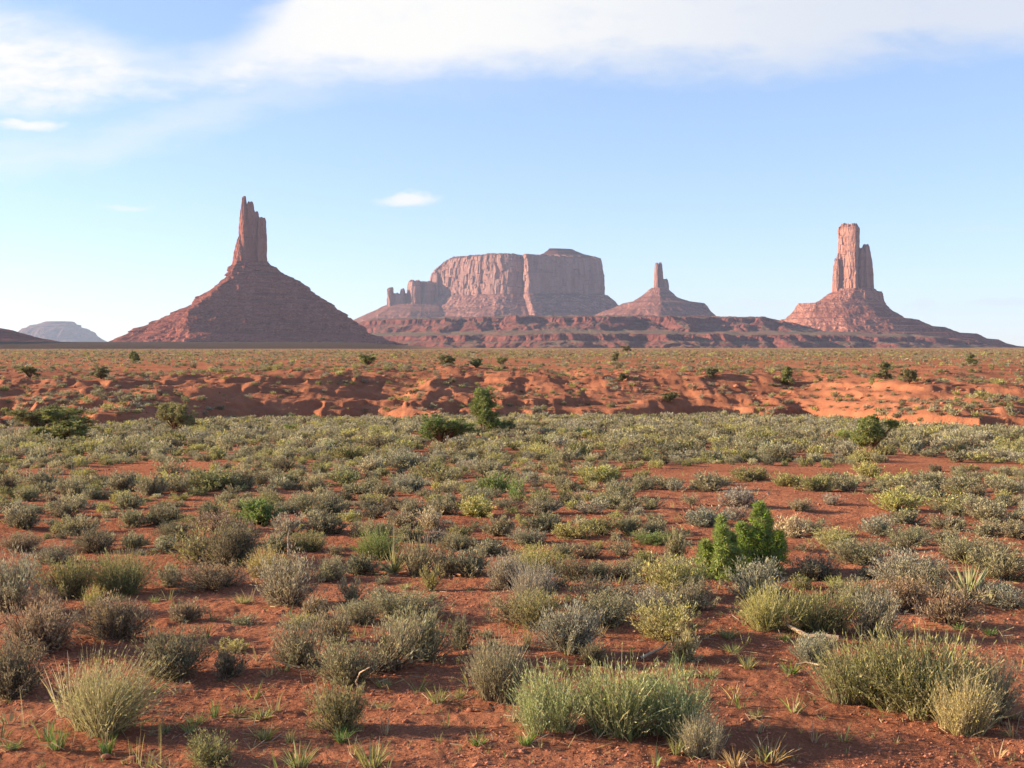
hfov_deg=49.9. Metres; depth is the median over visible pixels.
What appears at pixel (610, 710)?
rabbitbrush
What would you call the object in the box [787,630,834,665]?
sagebrush
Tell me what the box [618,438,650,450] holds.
sagebrush
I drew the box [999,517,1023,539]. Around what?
sagebrush
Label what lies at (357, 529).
sagebrush
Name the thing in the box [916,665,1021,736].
rabbitbrush
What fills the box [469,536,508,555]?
sagebrush
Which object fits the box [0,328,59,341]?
hill
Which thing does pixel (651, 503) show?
sagebrush
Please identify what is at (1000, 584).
sagebrush
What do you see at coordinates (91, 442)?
sagebrush
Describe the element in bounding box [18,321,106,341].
distant hill
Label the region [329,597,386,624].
sagebrush
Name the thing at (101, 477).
sagebrush
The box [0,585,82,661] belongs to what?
sagebrush
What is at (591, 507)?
sagebrush
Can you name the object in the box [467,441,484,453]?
sagebrush
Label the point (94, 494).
sagebrush
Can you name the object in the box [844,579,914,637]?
sagebrush
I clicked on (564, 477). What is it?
sagebrush
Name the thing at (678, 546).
sagebrush
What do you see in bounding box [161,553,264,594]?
sagebrush
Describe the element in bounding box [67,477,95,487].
sagebrush
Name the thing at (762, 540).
juniper tree
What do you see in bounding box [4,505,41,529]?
sagebrush
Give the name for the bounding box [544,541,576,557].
sagebrush
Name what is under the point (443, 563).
sagebrush
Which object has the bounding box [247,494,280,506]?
sagebrush
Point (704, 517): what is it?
sagebrush
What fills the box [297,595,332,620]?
sagebrush
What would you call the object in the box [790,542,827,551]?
sagebrush
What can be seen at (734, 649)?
grass tuft
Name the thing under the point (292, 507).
sagebrush
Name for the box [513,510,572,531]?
sagebrush
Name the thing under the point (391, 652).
sagebrush
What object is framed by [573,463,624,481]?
sagebrush
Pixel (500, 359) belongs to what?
juniper tree
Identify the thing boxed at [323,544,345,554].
sagebrush
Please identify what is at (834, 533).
sagebrush
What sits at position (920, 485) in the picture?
sagebrush
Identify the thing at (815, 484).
sagebrush
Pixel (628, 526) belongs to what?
sagebrush
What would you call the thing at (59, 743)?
grass tuft
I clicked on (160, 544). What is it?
sagebrush
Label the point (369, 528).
sagebrush
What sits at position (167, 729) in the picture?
grass tuft
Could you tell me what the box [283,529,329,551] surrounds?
sagebrush
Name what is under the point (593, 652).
sagebrush
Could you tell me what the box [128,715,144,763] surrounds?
grass stalk
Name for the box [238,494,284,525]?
green shrub
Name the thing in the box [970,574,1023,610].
sagebrush
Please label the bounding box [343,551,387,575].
sagebrush
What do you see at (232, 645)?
sagebrush
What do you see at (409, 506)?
sagebrush
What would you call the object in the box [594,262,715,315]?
sandstone butte
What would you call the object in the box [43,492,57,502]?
sagebrush
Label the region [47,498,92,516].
sagebrush
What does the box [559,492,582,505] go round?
sagebrush
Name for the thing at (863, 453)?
sagebrush
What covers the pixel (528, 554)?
rabbitbrush
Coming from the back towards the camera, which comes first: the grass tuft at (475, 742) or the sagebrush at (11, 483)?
the sagebrush at (11, 483)
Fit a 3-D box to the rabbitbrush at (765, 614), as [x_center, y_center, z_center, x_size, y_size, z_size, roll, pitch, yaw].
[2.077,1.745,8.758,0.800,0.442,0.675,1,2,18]
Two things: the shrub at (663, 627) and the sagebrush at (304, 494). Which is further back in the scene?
the sagebrush at (304, 494)
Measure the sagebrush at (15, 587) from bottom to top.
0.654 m
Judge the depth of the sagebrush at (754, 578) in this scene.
10.27 m
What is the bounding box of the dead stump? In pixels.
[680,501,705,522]
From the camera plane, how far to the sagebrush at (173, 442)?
37.13 m
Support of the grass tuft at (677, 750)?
on the ground at (362, 396)
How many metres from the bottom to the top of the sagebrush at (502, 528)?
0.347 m
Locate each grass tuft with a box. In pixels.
[0,740,22,749]
[40,719,69,750]
[96,733,117,753]
[106,592,129,600]
[146,595,163,602]
[154,719,172,732]
[176,721,200,733]
[184,711,212,724]
[206,697,220,717]
[226,704,247,713]
[232,592,253,603]
[242,704,276,719]
[248,724,279,740]
[279,740,324,767]
[285,729,297,742]
[329,722,356,742]
[350,734,395,767]
[372,700,392,709]
[373,679,393,687]
[421,685,449,703]
[454,686,466,698]
[465,730,490,745]
[510,730,537,745]
[522,627,532,648]
[550,658,567,668]
[595,622,605,637]
[669,736,683,754]
[702,664,720,677]
[712,745,748,767]
[715,626,744,638]
[719,642,743,653]
[735,652,760,668]
[744,735,801,763]
[747,707,765,718]
[777,661,803,673]
[779,633,792,640]
[951,621,965,630]
[977,624,999,635]
[1008,707,1023,719]
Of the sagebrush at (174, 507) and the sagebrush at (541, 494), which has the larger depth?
the sagebrush at (541, 494)
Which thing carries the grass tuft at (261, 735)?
on the ground at (362, 396)
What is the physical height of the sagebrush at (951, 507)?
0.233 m
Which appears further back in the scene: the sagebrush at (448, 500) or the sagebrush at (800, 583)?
the sagebrush at (448, 500)
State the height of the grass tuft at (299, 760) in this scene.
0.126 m
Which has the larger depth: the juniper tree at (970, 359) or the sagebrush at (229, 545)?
the juniper tree at (970, 359)
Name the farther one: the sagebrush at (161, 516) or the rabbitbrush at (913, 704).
the sagebrush at (161, 516)
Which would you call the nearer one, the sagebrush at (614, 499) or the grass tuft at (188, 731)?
the grass tuft at (188, 731)
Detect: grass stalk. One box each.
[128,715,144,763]
[158,727,161,765]
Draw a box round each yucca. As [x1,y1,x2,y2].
[372,542,408,573]
[932,562,1003,601]
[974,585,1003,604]
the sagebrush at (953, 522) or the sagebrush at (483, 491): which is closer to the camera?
the sagebrush at (953, 522)
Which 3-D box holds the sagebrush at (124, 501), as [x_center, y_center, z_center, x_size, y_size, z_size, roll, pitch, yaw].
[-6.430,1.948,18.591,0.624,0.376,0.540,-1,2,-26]
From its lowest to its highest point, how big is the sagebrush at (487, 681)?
0.495 m
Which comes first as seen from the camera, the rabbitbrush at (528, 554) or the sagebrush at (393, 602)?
the sagebrush at (393, 602)
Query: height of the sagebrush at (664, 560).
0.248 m
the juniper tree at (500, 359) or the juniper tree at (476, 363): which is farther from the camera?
the juniper tree at (500, 359)
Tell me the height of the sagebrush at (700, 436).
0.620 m
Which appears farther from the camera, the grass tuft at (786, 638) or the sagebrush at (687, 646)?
the grass tuft at (786, 638)
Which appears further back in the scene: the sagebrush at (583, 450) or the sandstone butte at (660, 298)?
the sandstone butte at (660, 298)
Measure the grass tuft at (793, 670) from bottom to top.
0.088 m
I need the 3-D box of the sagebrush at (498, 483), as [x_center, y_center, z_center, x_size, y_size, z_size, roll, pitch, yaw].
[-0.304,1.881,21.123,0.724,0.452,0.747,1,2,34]
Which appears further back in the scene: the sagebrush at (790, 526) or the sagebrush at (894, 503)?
the sagebrush at (894, 503)
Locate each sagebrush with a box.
[0,446,23,458]
[0,472,18,493]
[0,502,21,512]
[0,531,44,551]
[0,539,60,613]
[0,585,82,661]
[0,627,52,703]
[1,503,26,517]
[2,472,20,481]
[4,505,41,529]
[11,583,68,617]
[12,484,44,501]
[14,466,60,486]
[18,504,47,512]
[22,541,80,564]
[29,552,100,599]
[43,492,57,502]
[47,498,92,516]
[49,517,69,533]
[52,474,90,498]
[55,490,90,508]
[55,513,105,535]
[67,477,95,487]
[67,588,160,642]
[70,524,120,553]
[74,439,104,450]
[79,473,109,484]
[81,485,113,499]
[100,467,137,491]
[109,489,134,501]
[113,490,148,509]
[116,507,152,528]
[118,441,147,453]
[118,529,152,548]
[126,620,220,683]
[134,471,170,494]
[139,503,186,525]
[148,502,182,513]
[150,520,195,539]
[150,534,179,552]
[151,453,192,475]
[151,560,184,586]
[154,435,182,447]
[157,473,205,491]
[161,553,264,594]
[162,517,268,565]
[169,595,211,621]
[173,465,241,490]
[181,728,237,767]
[184,506,253,532]
[193,496,226,517]
[199,514,262,566]
[210,636,252,653]
[212,499,231,513]
[214,645,251,681]
[223,611,262,625]
[225,467,256,488]
[228,495,254,509]
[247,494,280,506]
[249,542,332,606]
[252,469,272,485]
[253,484,276,498]
[256,491,285,503]
[258,530,297,553]
[267,456,296,471]
[268,610,344,667]
[269,499,301,513]
[271,511,313,535]
[273,444,297,457]
[274,469,306,485]
[281,492,319,508]
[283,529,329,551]
[285,612,316,627]
[294,490,321,501]
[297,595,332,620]
[298,603,356,645]
[299,677,370,733]
[300,507,357,534]
[300,633,384,687]
[301,477,329,491]
[305,496,349,515]
[305,554,351,582]
[313,437,328,443]
[315,437,341,451]
[315,493,340,503]
[321,488,338,504]
[323,467,360,486]
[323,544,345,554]
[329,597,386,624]
[330,443,367,459]
[336,573,366,603]
[337,464,361,477]
[341,480,374,494]
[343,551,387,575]
[349,521,370,536]
[352,501,389,518]
[354,453,386,472]
[356,583,454,617]
[357,603,437,674]
[358,495,387,508]
[359,477,381,490]
[360,434,388,448]
[360,515,392,539]
[372,481,396,496]
[380,596,462,662]
[380,616,407,633]
[382,447,429,468]
[382,494,413,511]
[383,447,419,453]
[383,508,421,527]
[390,471,428,491]
[391,523,425,542]
[393,496,427,514]
[407,505,447,530]
[409,461,443,476]
[417,465,471,482]
[419,493,462,514]
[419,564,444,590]
[422,493,452,506]
[426,527,448,541]
[426,542,463,576]
[432,530,480,550]
[446,523,474,537]
[446,610,478,649]
[449,541,492,578]
[451,480,480,490]
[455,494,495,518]
[461,484,493,501]
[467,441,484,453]
[467,459,513,477]
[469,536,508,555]
[474,471,512,492]
[475,440,507,452]
[479,514,515,535]
[480,587,564,624]
[483,546,528,590]
[486,439,502,446]
[496,495,523,508]
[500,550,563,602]
[506,477,531,499]
[506,526,550,544]
[509,582,572,630]
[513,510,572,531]
[519,487,553,504]
[521,496,563,513]
[523,441,559,453]
[525,596,607,654]
[527,444,556,454]
[539,548,592,581]
[543,431,562,444]
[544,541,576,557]
[547,473,576,483]
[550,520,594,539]
[553,477,580,491]
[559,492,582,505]
[562,497,609,513]
[562,571,645,610]
[565,438,595,458]
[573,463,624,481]
[573,542,603,558]
[573,585,638,628]
[577,639,611,665]
[583,513,623,535]
[586,560,621,580]
[589,491,632,508]
[598,478,645,499]
[600,477,629,490]
[606,537,633,555]
[606,556,650,578]
[607,577,680,616]
[614,513,647,533]
[617,435,642,447]
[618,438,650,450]
[624,547,660,565]
[626,530,678,545]
[628,476,655,489]
[630,549,720,596]
[631,671,661,688]
[639,495,666,508]
[641,518,670,534]
[652,475,685,488]
[654,552,695,570]
[655,439,694,454]
[658,576,722,610]
[661,525,685,538]
[662,522,690,560]
[667,625,703,660]
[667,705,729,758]
[673,434,697,447]
[679,492,699,504]
[683,505,738,527]
[687,469,735,491]
[688,437,706,449]
[690,430,711,442]
[717,483,769,508]
[720,555,789,598]
[723,504,752,520]
[727,463,773,481]
[755,439,790,456]
[765,444,799,461]
[767,471,802,486]
[773,513,810,537]
[786,497,817,511]
[786,549,843,581]
[787,572,815,591]
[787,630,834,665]
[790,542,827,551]
[793,472,844,491]
[802,516,831,533]
[802,524,863,548]
[809,436,839,447]
[810,631,844,647]
[822,492,847,504]
[823,436,844,446]
[825,535,902,564]
[832,472,860,490]
[832,573,892,610]
[834,439,859,457]
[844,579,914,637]
[846,459,884,477]
[851,563,885,578]
[853,447,884,460]
[857,511,906,536]
[865,539,953,590]
[866,572,936,612]
[867,489,925,512]
[869,442,897,454]
[873,471,904,484]
[877,474,925,488]
[877,558,966,596]
[881,524,940,546]
[886,533,919,551]
[887,507,929,524]
[901,487,931,501]
[906,481,937,491]
[907,573,993,627]
[913,471,957,484]
[915,491,973,507]
[926,512,967,531]
[931,526,963,542]
[933,526,1022,564]
[939,475,989,491]
[942,502,972,514]
[950,437,984,447]
[952,497,1015,522]
[961,483,992,498]
[961,492,990,505]
[962,447,988,452]
[962,541,1023,580]
[968,517,1013,537]
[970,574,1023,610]
[982,445,1015,460]
[984,476,1023,494]
[984,580,1013,592]
[985,542,1013,551]
[995,446,1020,454]
[997,439,1023,451]
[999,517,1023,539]
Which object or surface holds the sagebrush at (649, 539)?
on the ground at (362, 396)
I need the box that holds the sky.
[0,0,1023,345]
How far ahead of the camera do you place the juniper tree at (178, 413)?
55.47 m
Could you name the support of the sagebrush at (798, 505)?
on the ground at (362, 396)
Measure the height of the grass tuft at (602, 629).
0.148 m
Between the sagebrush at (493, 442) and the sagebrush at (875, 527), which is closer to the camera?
the sagebrush at (875, 527)
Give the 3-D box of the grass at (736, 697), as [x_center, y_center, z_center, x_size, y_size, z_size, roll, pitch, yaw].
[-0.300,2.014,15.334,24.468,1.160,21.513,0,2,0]
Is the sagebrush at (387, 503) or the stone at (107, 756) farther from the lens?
the sagebrush at (387, 503)
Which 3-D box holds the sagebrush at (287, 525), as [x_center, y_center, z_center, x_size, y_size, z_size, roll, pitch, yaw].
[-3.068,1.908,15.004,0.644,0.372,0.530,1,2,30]
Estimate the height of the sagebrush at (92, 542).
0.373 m
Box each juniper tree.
[6,404,64,427]
[18,366,40,378]
[26,407,98,440]
[89,365,110,378]
[128,351,140,361]
[154,401,198,429]
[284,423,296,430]
[358,353,376,365]
[415,413,479,443]
[437,354,456,364]
[467,386,509,433]
[468,358,482,367]
[495,356,507,363]
[501,417,516,430]
[611,352,619,360]
[615,373,628,380]
[620,346,631,350]
[662,391,678,401]
[693,513,748,581]
[705,367,717,377]
[733,499,795,575]
[781,365,793,384]
[836,429,851,439]
[848,413,900,450]
[873,361,892,379]
[898,367,918,383]
[966,353,978,364]
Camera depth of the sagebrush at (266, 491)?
19.54 m
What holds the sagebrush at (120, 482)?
on the ground at (362, 396)
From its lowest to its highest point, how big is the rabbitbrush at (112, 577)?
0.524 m
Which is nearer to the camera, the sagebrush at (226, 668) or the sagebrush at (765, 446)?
the sagebrush at (226, 668)
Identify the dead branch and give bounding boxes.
[271,647,300,667]
[355,667,369,689]
[439,572,461,577]
[639,641,668,659]
[794,662,824,666]
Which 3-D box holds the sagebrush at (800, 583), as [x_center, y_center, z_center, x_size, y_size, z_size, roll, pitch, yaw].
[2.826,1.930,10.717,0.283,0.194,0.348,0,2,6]
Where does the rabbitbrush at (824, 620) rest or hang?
on the ground at (362, 396)
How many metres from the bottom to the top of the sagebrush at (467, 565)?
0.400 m
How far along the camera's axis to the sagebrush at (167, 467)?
24.36 m
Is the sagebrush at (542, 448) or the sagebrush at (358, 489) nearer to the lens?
the sagebrush at (358, 489)
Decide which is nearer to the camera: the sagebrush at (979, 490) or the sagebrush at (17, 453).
the sagebrush at (979, 490)
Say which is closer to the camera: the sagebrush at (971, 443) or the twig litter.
the twig litter
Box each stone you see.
[101,754,110,759]
[128,755,139,761]
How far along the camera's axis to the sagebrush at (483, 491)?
19.03 m
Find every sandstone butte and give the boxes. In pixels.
[109,196,403,344]
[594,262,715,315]
[780,223,1023,347]
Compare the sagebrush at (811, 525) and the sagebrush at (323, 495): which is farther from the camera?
the sagebrush at (323, 495)
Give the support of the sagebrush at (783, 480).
on the ground at (362, 396)
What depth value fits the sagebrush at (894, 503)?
17.35 m
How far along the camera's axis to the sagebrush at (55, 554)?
12.78 m
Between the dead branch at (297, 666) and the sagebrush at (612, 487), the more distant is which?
the sagebrush at (612, 487)
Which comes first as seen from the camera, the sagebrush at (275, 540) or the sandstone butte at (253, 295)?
the sagebrush at (275, 540)
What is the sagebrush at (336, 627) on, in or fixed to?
on the ground at (362, 396)
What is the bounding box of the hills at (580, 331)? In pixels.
[358,315,1018,347]
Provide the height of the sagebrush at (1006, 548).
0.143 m
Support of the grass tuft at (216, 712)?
on the ground at (362, 396)
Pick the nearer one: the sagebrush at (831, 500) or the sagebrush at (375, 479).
the sagebrush at (831, 500)
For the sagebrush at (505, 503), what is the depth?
17.99 m
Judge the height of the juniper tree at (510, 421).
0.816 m
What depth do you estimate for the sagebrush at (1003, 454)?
32.66 m
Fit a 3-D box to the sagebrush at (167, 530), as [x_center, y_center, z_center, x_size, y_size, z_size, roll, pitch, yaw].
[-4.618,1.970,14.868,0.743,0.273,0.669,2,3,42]
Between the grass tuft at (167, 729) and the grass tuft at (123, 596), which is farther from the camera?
the grass tuft at (123, 596)
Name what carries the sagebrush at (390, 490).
on the ground at (362, 396)
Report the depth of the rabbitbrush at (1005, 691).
6.41 m
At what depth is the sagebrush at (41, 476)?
23.23 m
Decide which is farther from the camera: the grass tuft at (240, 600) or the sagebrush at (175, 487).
the sagebrush at (175, 487)
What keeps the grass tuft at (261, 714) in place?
on the ground at (362, 396)
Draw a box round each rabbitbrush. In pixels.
[47,640,194,737]
[71,583,106,607]
[80,540,170,594]
[239,542,302,577]
[344,523,408,560]
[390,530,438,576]
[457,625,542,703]
[493,538,579,573]
[494,652,597,735]
[556,650,679,739]
[622,651,720,741]
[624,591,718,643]
[725,578,815,631]
[779,583,883,633]
[787,620,940,712]
[823,573,850,588]
[846,616,1016,721]
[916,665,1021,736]
[933,641,1023,724]
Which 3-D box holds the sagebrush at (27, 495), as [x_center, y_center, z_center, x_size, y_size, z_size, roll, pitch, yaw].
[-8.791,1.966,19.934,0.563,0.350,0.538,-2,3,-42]
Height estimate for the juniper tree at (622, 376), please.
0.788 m
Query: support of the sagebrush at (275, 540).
on the ground at (362, 396)
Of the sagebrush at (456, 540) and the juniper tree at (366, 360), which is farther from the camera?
the juniper tree at (366, 360)
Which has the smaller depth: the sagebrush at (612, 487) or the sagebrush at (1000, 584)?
the sagebrush at (1000, 584)
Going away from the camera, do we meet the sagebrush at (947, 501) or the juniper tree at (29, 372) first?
the sagebrush at (947, 501)
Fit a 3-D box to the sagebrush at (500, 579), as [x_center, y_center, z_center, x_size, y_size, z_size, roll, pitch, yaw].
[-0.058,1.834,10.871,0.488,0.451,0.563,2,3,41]
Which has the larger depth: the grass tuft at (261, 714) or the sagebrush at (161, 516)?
the sagebrush at (161, 516)
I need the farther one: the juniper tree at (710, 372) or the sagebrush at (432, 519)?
the juniper tree at (710, 372)
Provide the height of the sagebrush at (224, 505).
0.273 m
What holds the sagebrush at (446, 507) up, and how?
on the ground at (362, 396)
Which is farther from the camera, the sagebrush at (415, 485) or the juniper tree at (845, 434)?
the juniper tree at (845, 434)
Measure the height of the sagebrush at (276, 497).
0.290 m
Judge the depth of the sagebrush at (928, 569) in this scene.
10.21 m
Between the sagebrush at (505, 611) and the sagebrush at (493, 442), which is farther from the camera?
the sagebrush at (493, 442)
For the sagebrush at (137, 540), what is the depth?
14.05 m
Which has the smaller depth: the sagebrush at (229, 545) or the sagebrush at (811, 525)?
the sagebrush at (229, 545)
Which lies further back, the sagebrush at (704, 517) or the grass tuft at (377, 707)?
the sagebrush at (704, 517)
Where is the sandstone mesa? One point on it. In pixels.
(555, 281)
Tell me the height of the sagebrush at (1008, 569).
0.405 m
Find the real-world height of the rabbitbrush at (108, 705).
0.518 m
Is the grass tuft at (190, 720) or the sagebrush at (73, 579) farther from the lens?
the sagebrush at (73, 579)
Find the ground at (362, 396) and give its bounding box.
[0,342,1023,767]
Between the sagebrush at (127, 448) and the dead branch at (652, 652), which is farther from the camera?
the sagebrush at (127, 448)
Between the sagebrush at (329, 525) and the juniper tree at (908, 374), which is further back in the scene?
the juniper tree at (908, 374)
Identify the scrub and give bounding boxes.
[0,349,1023,677]
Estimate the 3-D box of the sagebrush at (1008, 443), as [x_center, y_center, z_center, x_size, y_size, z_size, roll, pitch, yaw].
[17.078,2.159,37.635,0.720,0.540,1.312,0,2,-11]
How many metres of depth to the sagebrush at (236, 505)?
18.38 m
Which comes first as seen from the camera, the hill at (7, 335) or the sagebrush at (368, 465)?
the sagebrush at (368, 465)
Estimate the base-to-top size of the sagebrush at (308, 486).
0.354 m
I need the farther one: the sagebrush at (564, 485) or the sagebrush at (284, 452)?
the sagebrush at (284, 452)
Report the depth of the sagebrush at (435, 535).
14.13 m
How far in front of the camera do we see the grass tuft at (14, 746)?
5.87 m
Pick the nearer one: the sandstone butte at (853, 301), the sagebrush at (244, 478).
the sagebrush at (244, 478)
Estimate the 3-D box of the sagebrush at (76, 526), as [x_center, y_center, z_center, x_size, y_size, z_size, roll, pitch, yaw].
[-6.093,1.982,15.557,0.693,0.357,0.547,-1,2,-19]
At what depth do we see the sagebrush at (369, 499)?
17.98 m
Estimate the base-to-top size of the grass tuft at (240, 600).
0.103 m
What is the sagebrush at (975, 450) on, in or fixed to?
on the ground at (362, 396)
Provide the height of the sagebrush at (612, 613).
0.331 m
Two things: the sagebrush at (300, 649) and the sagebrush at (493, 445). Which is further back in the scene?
the sagebrush at (493, 445)
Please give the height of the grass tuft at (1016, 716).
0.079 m
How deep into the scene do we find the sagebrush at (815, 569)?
11.14 m
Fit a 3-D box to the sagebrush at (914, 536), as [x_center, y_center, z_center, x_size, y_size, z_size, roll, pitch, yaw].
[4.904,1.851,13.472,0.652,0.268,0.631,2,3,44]
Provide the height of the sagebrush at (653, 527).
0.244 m
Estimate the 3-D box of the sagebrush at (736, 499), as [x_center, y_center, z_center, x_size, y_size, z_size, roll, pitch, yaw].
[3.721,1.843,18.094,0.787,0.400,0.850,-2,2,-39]
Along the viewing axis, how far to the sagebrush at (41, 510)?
17.93 m
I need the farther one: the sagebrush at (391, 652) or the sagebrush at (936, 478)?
the sagebrush at (936, 478)
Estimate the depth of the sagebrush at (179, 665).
7.32 m
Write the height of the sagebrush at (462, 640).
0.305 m
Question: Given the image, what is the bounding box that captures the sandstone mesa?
[353,248,617,322]
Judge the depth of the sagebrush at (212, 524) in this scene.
15.53 m
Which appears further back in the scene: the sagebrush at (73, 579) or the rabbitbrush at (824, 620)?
the sagebrush at (73, 579)
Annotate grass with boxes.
[0,471,1023,767]
[32,651,111,715]
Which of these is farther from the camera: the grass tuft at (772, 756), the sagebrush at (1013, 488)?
the sagebrush at (1013, 488)
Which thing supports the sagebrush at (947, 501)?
on the ground at (362, 396)
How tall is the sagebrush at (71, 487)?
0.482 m
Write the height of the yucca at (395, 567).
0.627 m
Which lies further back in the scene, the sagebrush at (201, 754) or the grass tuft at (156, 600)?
the grass tuft at (156, 600)
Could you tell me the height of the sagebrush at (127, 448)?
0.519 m
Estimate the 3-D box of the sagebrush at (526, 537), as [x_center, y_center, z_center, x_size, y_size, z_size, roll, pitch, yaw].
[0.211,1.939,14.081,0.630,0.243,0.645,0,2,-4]
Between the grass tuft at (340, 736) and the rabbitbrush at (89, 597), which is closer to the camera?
the grass tuft at (340, 736)
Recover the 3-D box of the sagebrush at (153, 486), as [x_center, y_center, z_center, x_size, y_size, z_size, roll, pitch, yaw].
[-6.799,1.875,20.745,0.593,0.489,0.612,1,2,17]
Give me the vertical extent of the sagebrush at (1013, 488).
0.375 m
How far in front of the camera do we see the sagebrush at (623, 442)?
36.16 m
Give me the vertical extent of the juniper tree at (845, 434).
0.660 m
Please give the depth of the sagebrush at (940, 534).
13.76 m
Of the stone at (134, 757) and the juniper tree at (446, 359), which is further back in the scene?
the juniper tree at (446, 359)
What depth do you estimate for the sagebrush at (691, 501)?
18.28 m
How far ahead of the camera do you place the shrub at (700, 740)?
5.73 m
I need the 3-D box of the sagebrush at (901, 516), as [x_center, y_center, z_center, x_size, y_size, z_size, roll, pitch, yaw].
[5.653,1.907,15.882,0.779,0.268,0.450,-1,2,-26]
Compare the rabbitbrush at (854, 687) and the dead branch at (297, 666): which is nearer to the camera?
the rabbitbrush at (854, 687)
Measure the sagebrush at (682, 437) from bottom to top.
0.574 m
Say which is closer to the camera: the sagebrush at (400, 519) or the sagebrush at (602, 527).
the sagebrush at (602, 527)
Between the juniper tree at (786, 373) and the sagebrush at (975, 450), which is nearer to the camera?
the sagebrush at (975, 450)
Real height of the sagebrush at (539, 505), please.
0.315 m
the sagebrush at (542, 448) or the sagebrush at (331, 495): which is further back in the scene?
the sagebrush at (542, 448)
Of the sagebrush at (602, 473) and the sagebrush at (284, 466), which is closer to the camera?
the sagebrush at (602, 473)
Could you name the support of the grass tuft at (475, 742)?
on the ground at (362, 396)
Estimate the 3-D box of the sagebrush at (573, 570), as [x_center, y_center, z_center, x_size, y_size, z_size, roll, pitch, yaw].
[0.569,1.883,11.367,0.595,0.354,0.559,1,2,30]
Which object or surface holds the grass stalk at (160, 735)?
on the ground at (362, 396)
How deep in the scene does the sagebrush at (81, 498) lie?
18.65 m
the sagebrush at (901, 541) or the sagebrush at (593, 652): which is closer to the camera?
the sagebrush at (593, 652)
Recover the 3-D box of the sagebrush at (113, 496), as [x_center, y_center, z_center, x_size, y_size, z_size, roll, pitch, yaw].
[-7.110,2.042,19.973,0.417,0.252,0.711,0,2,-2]
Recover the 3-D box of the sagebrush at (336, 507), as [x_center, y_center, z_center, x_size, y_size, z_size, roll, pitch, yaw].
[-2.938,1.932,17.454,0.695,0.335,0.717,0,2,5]
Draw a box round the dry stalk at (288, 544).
[287,530,288,556]
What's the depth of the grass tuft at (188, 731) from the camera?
6.17 m
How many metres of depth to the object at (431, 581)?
10.83 m
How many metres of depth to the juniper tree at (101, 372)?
84.42 m
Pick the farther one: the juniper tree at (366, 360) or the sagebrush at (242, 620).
the juniper tree at (366, 360)
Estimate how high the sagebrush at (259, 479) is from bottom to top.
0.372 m
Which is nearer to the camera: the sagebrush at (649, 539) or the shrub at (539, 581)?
the shrub at (539, 581)
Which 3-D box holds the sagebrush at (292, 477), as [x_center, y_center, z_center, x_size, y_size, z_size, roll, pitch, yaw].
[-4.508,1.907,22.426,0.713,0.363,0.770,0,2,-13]
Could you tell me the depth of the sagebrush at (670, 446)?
33.53 m
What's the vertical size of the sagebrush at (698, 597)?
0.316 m
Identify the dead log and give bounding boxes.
[786,624,838,641]
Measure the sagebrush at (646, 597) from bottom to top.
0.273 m
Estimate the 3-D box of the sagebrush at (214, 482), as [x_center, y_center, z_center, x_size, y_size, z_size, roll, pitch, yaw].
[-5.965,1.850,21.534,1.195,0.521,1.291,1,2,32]
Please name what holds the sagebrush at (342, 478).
on the ground at (362, 396)
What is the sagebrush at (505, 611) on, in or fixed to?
on the ground at (362, 396)
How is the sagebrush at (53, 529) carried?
on the ground at (362, 396)
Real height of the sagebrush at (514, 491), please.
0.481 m
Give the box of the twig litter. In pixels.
[0,516,1023,767]
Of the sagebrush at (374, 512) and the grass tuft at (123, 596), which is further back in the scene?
the sagebrush at (374, 512)
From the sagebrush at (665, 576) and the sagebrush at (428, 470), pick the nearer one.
the sagebrush at (665, 576)
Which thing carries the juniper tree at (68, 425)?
on the ground at (362, 396)
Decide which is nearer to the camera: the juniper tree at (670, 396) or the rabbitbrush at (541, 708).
the rabbitbrush at (541, 708)
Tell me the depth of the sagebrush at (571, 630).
7.89 m
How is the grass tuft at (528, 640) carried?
on the ground at (362, 396)
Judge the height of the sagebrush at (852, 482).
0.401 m
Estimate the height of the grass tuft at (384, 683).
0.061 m
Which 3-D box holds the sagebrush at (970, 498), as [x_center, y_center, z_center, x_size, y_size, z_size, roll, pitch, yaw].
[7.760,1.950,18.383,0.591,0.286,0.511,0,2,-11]
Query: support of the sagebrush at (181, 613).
on the ground at (362, 396)
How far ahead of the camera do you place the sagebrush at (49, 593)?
9.41 m
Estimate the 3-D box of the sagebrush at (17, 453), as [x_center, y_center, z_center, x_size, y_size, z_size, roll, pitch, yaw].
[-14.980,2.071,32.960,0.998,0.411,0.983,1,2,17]
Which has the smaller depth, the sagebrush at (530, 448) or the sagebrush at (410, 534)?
the sagebrush at (410, 534)
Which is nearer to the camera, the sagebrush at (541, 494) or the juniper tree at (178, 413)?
the sagebrush at (541, 494)
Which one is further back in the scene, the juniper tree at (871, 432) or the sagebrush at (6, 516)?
the juniper tree at (871, 432)
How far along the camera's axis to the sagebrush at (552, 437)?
40.13 m
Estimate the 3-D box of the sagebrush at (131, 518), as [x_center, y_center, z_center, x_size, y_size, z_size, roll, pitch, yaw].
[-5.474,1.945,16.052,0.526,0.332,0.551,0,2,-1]
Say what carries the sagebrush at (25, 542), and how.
on the ground at (362, 396)
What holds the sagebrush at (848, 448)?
on the ground at (362, 396)
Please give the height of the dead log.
0.078 m
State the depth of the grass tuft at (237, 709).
6.56 m
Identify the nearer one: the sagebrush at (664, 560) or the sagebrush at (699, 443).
the sagebrush at (664, 560)

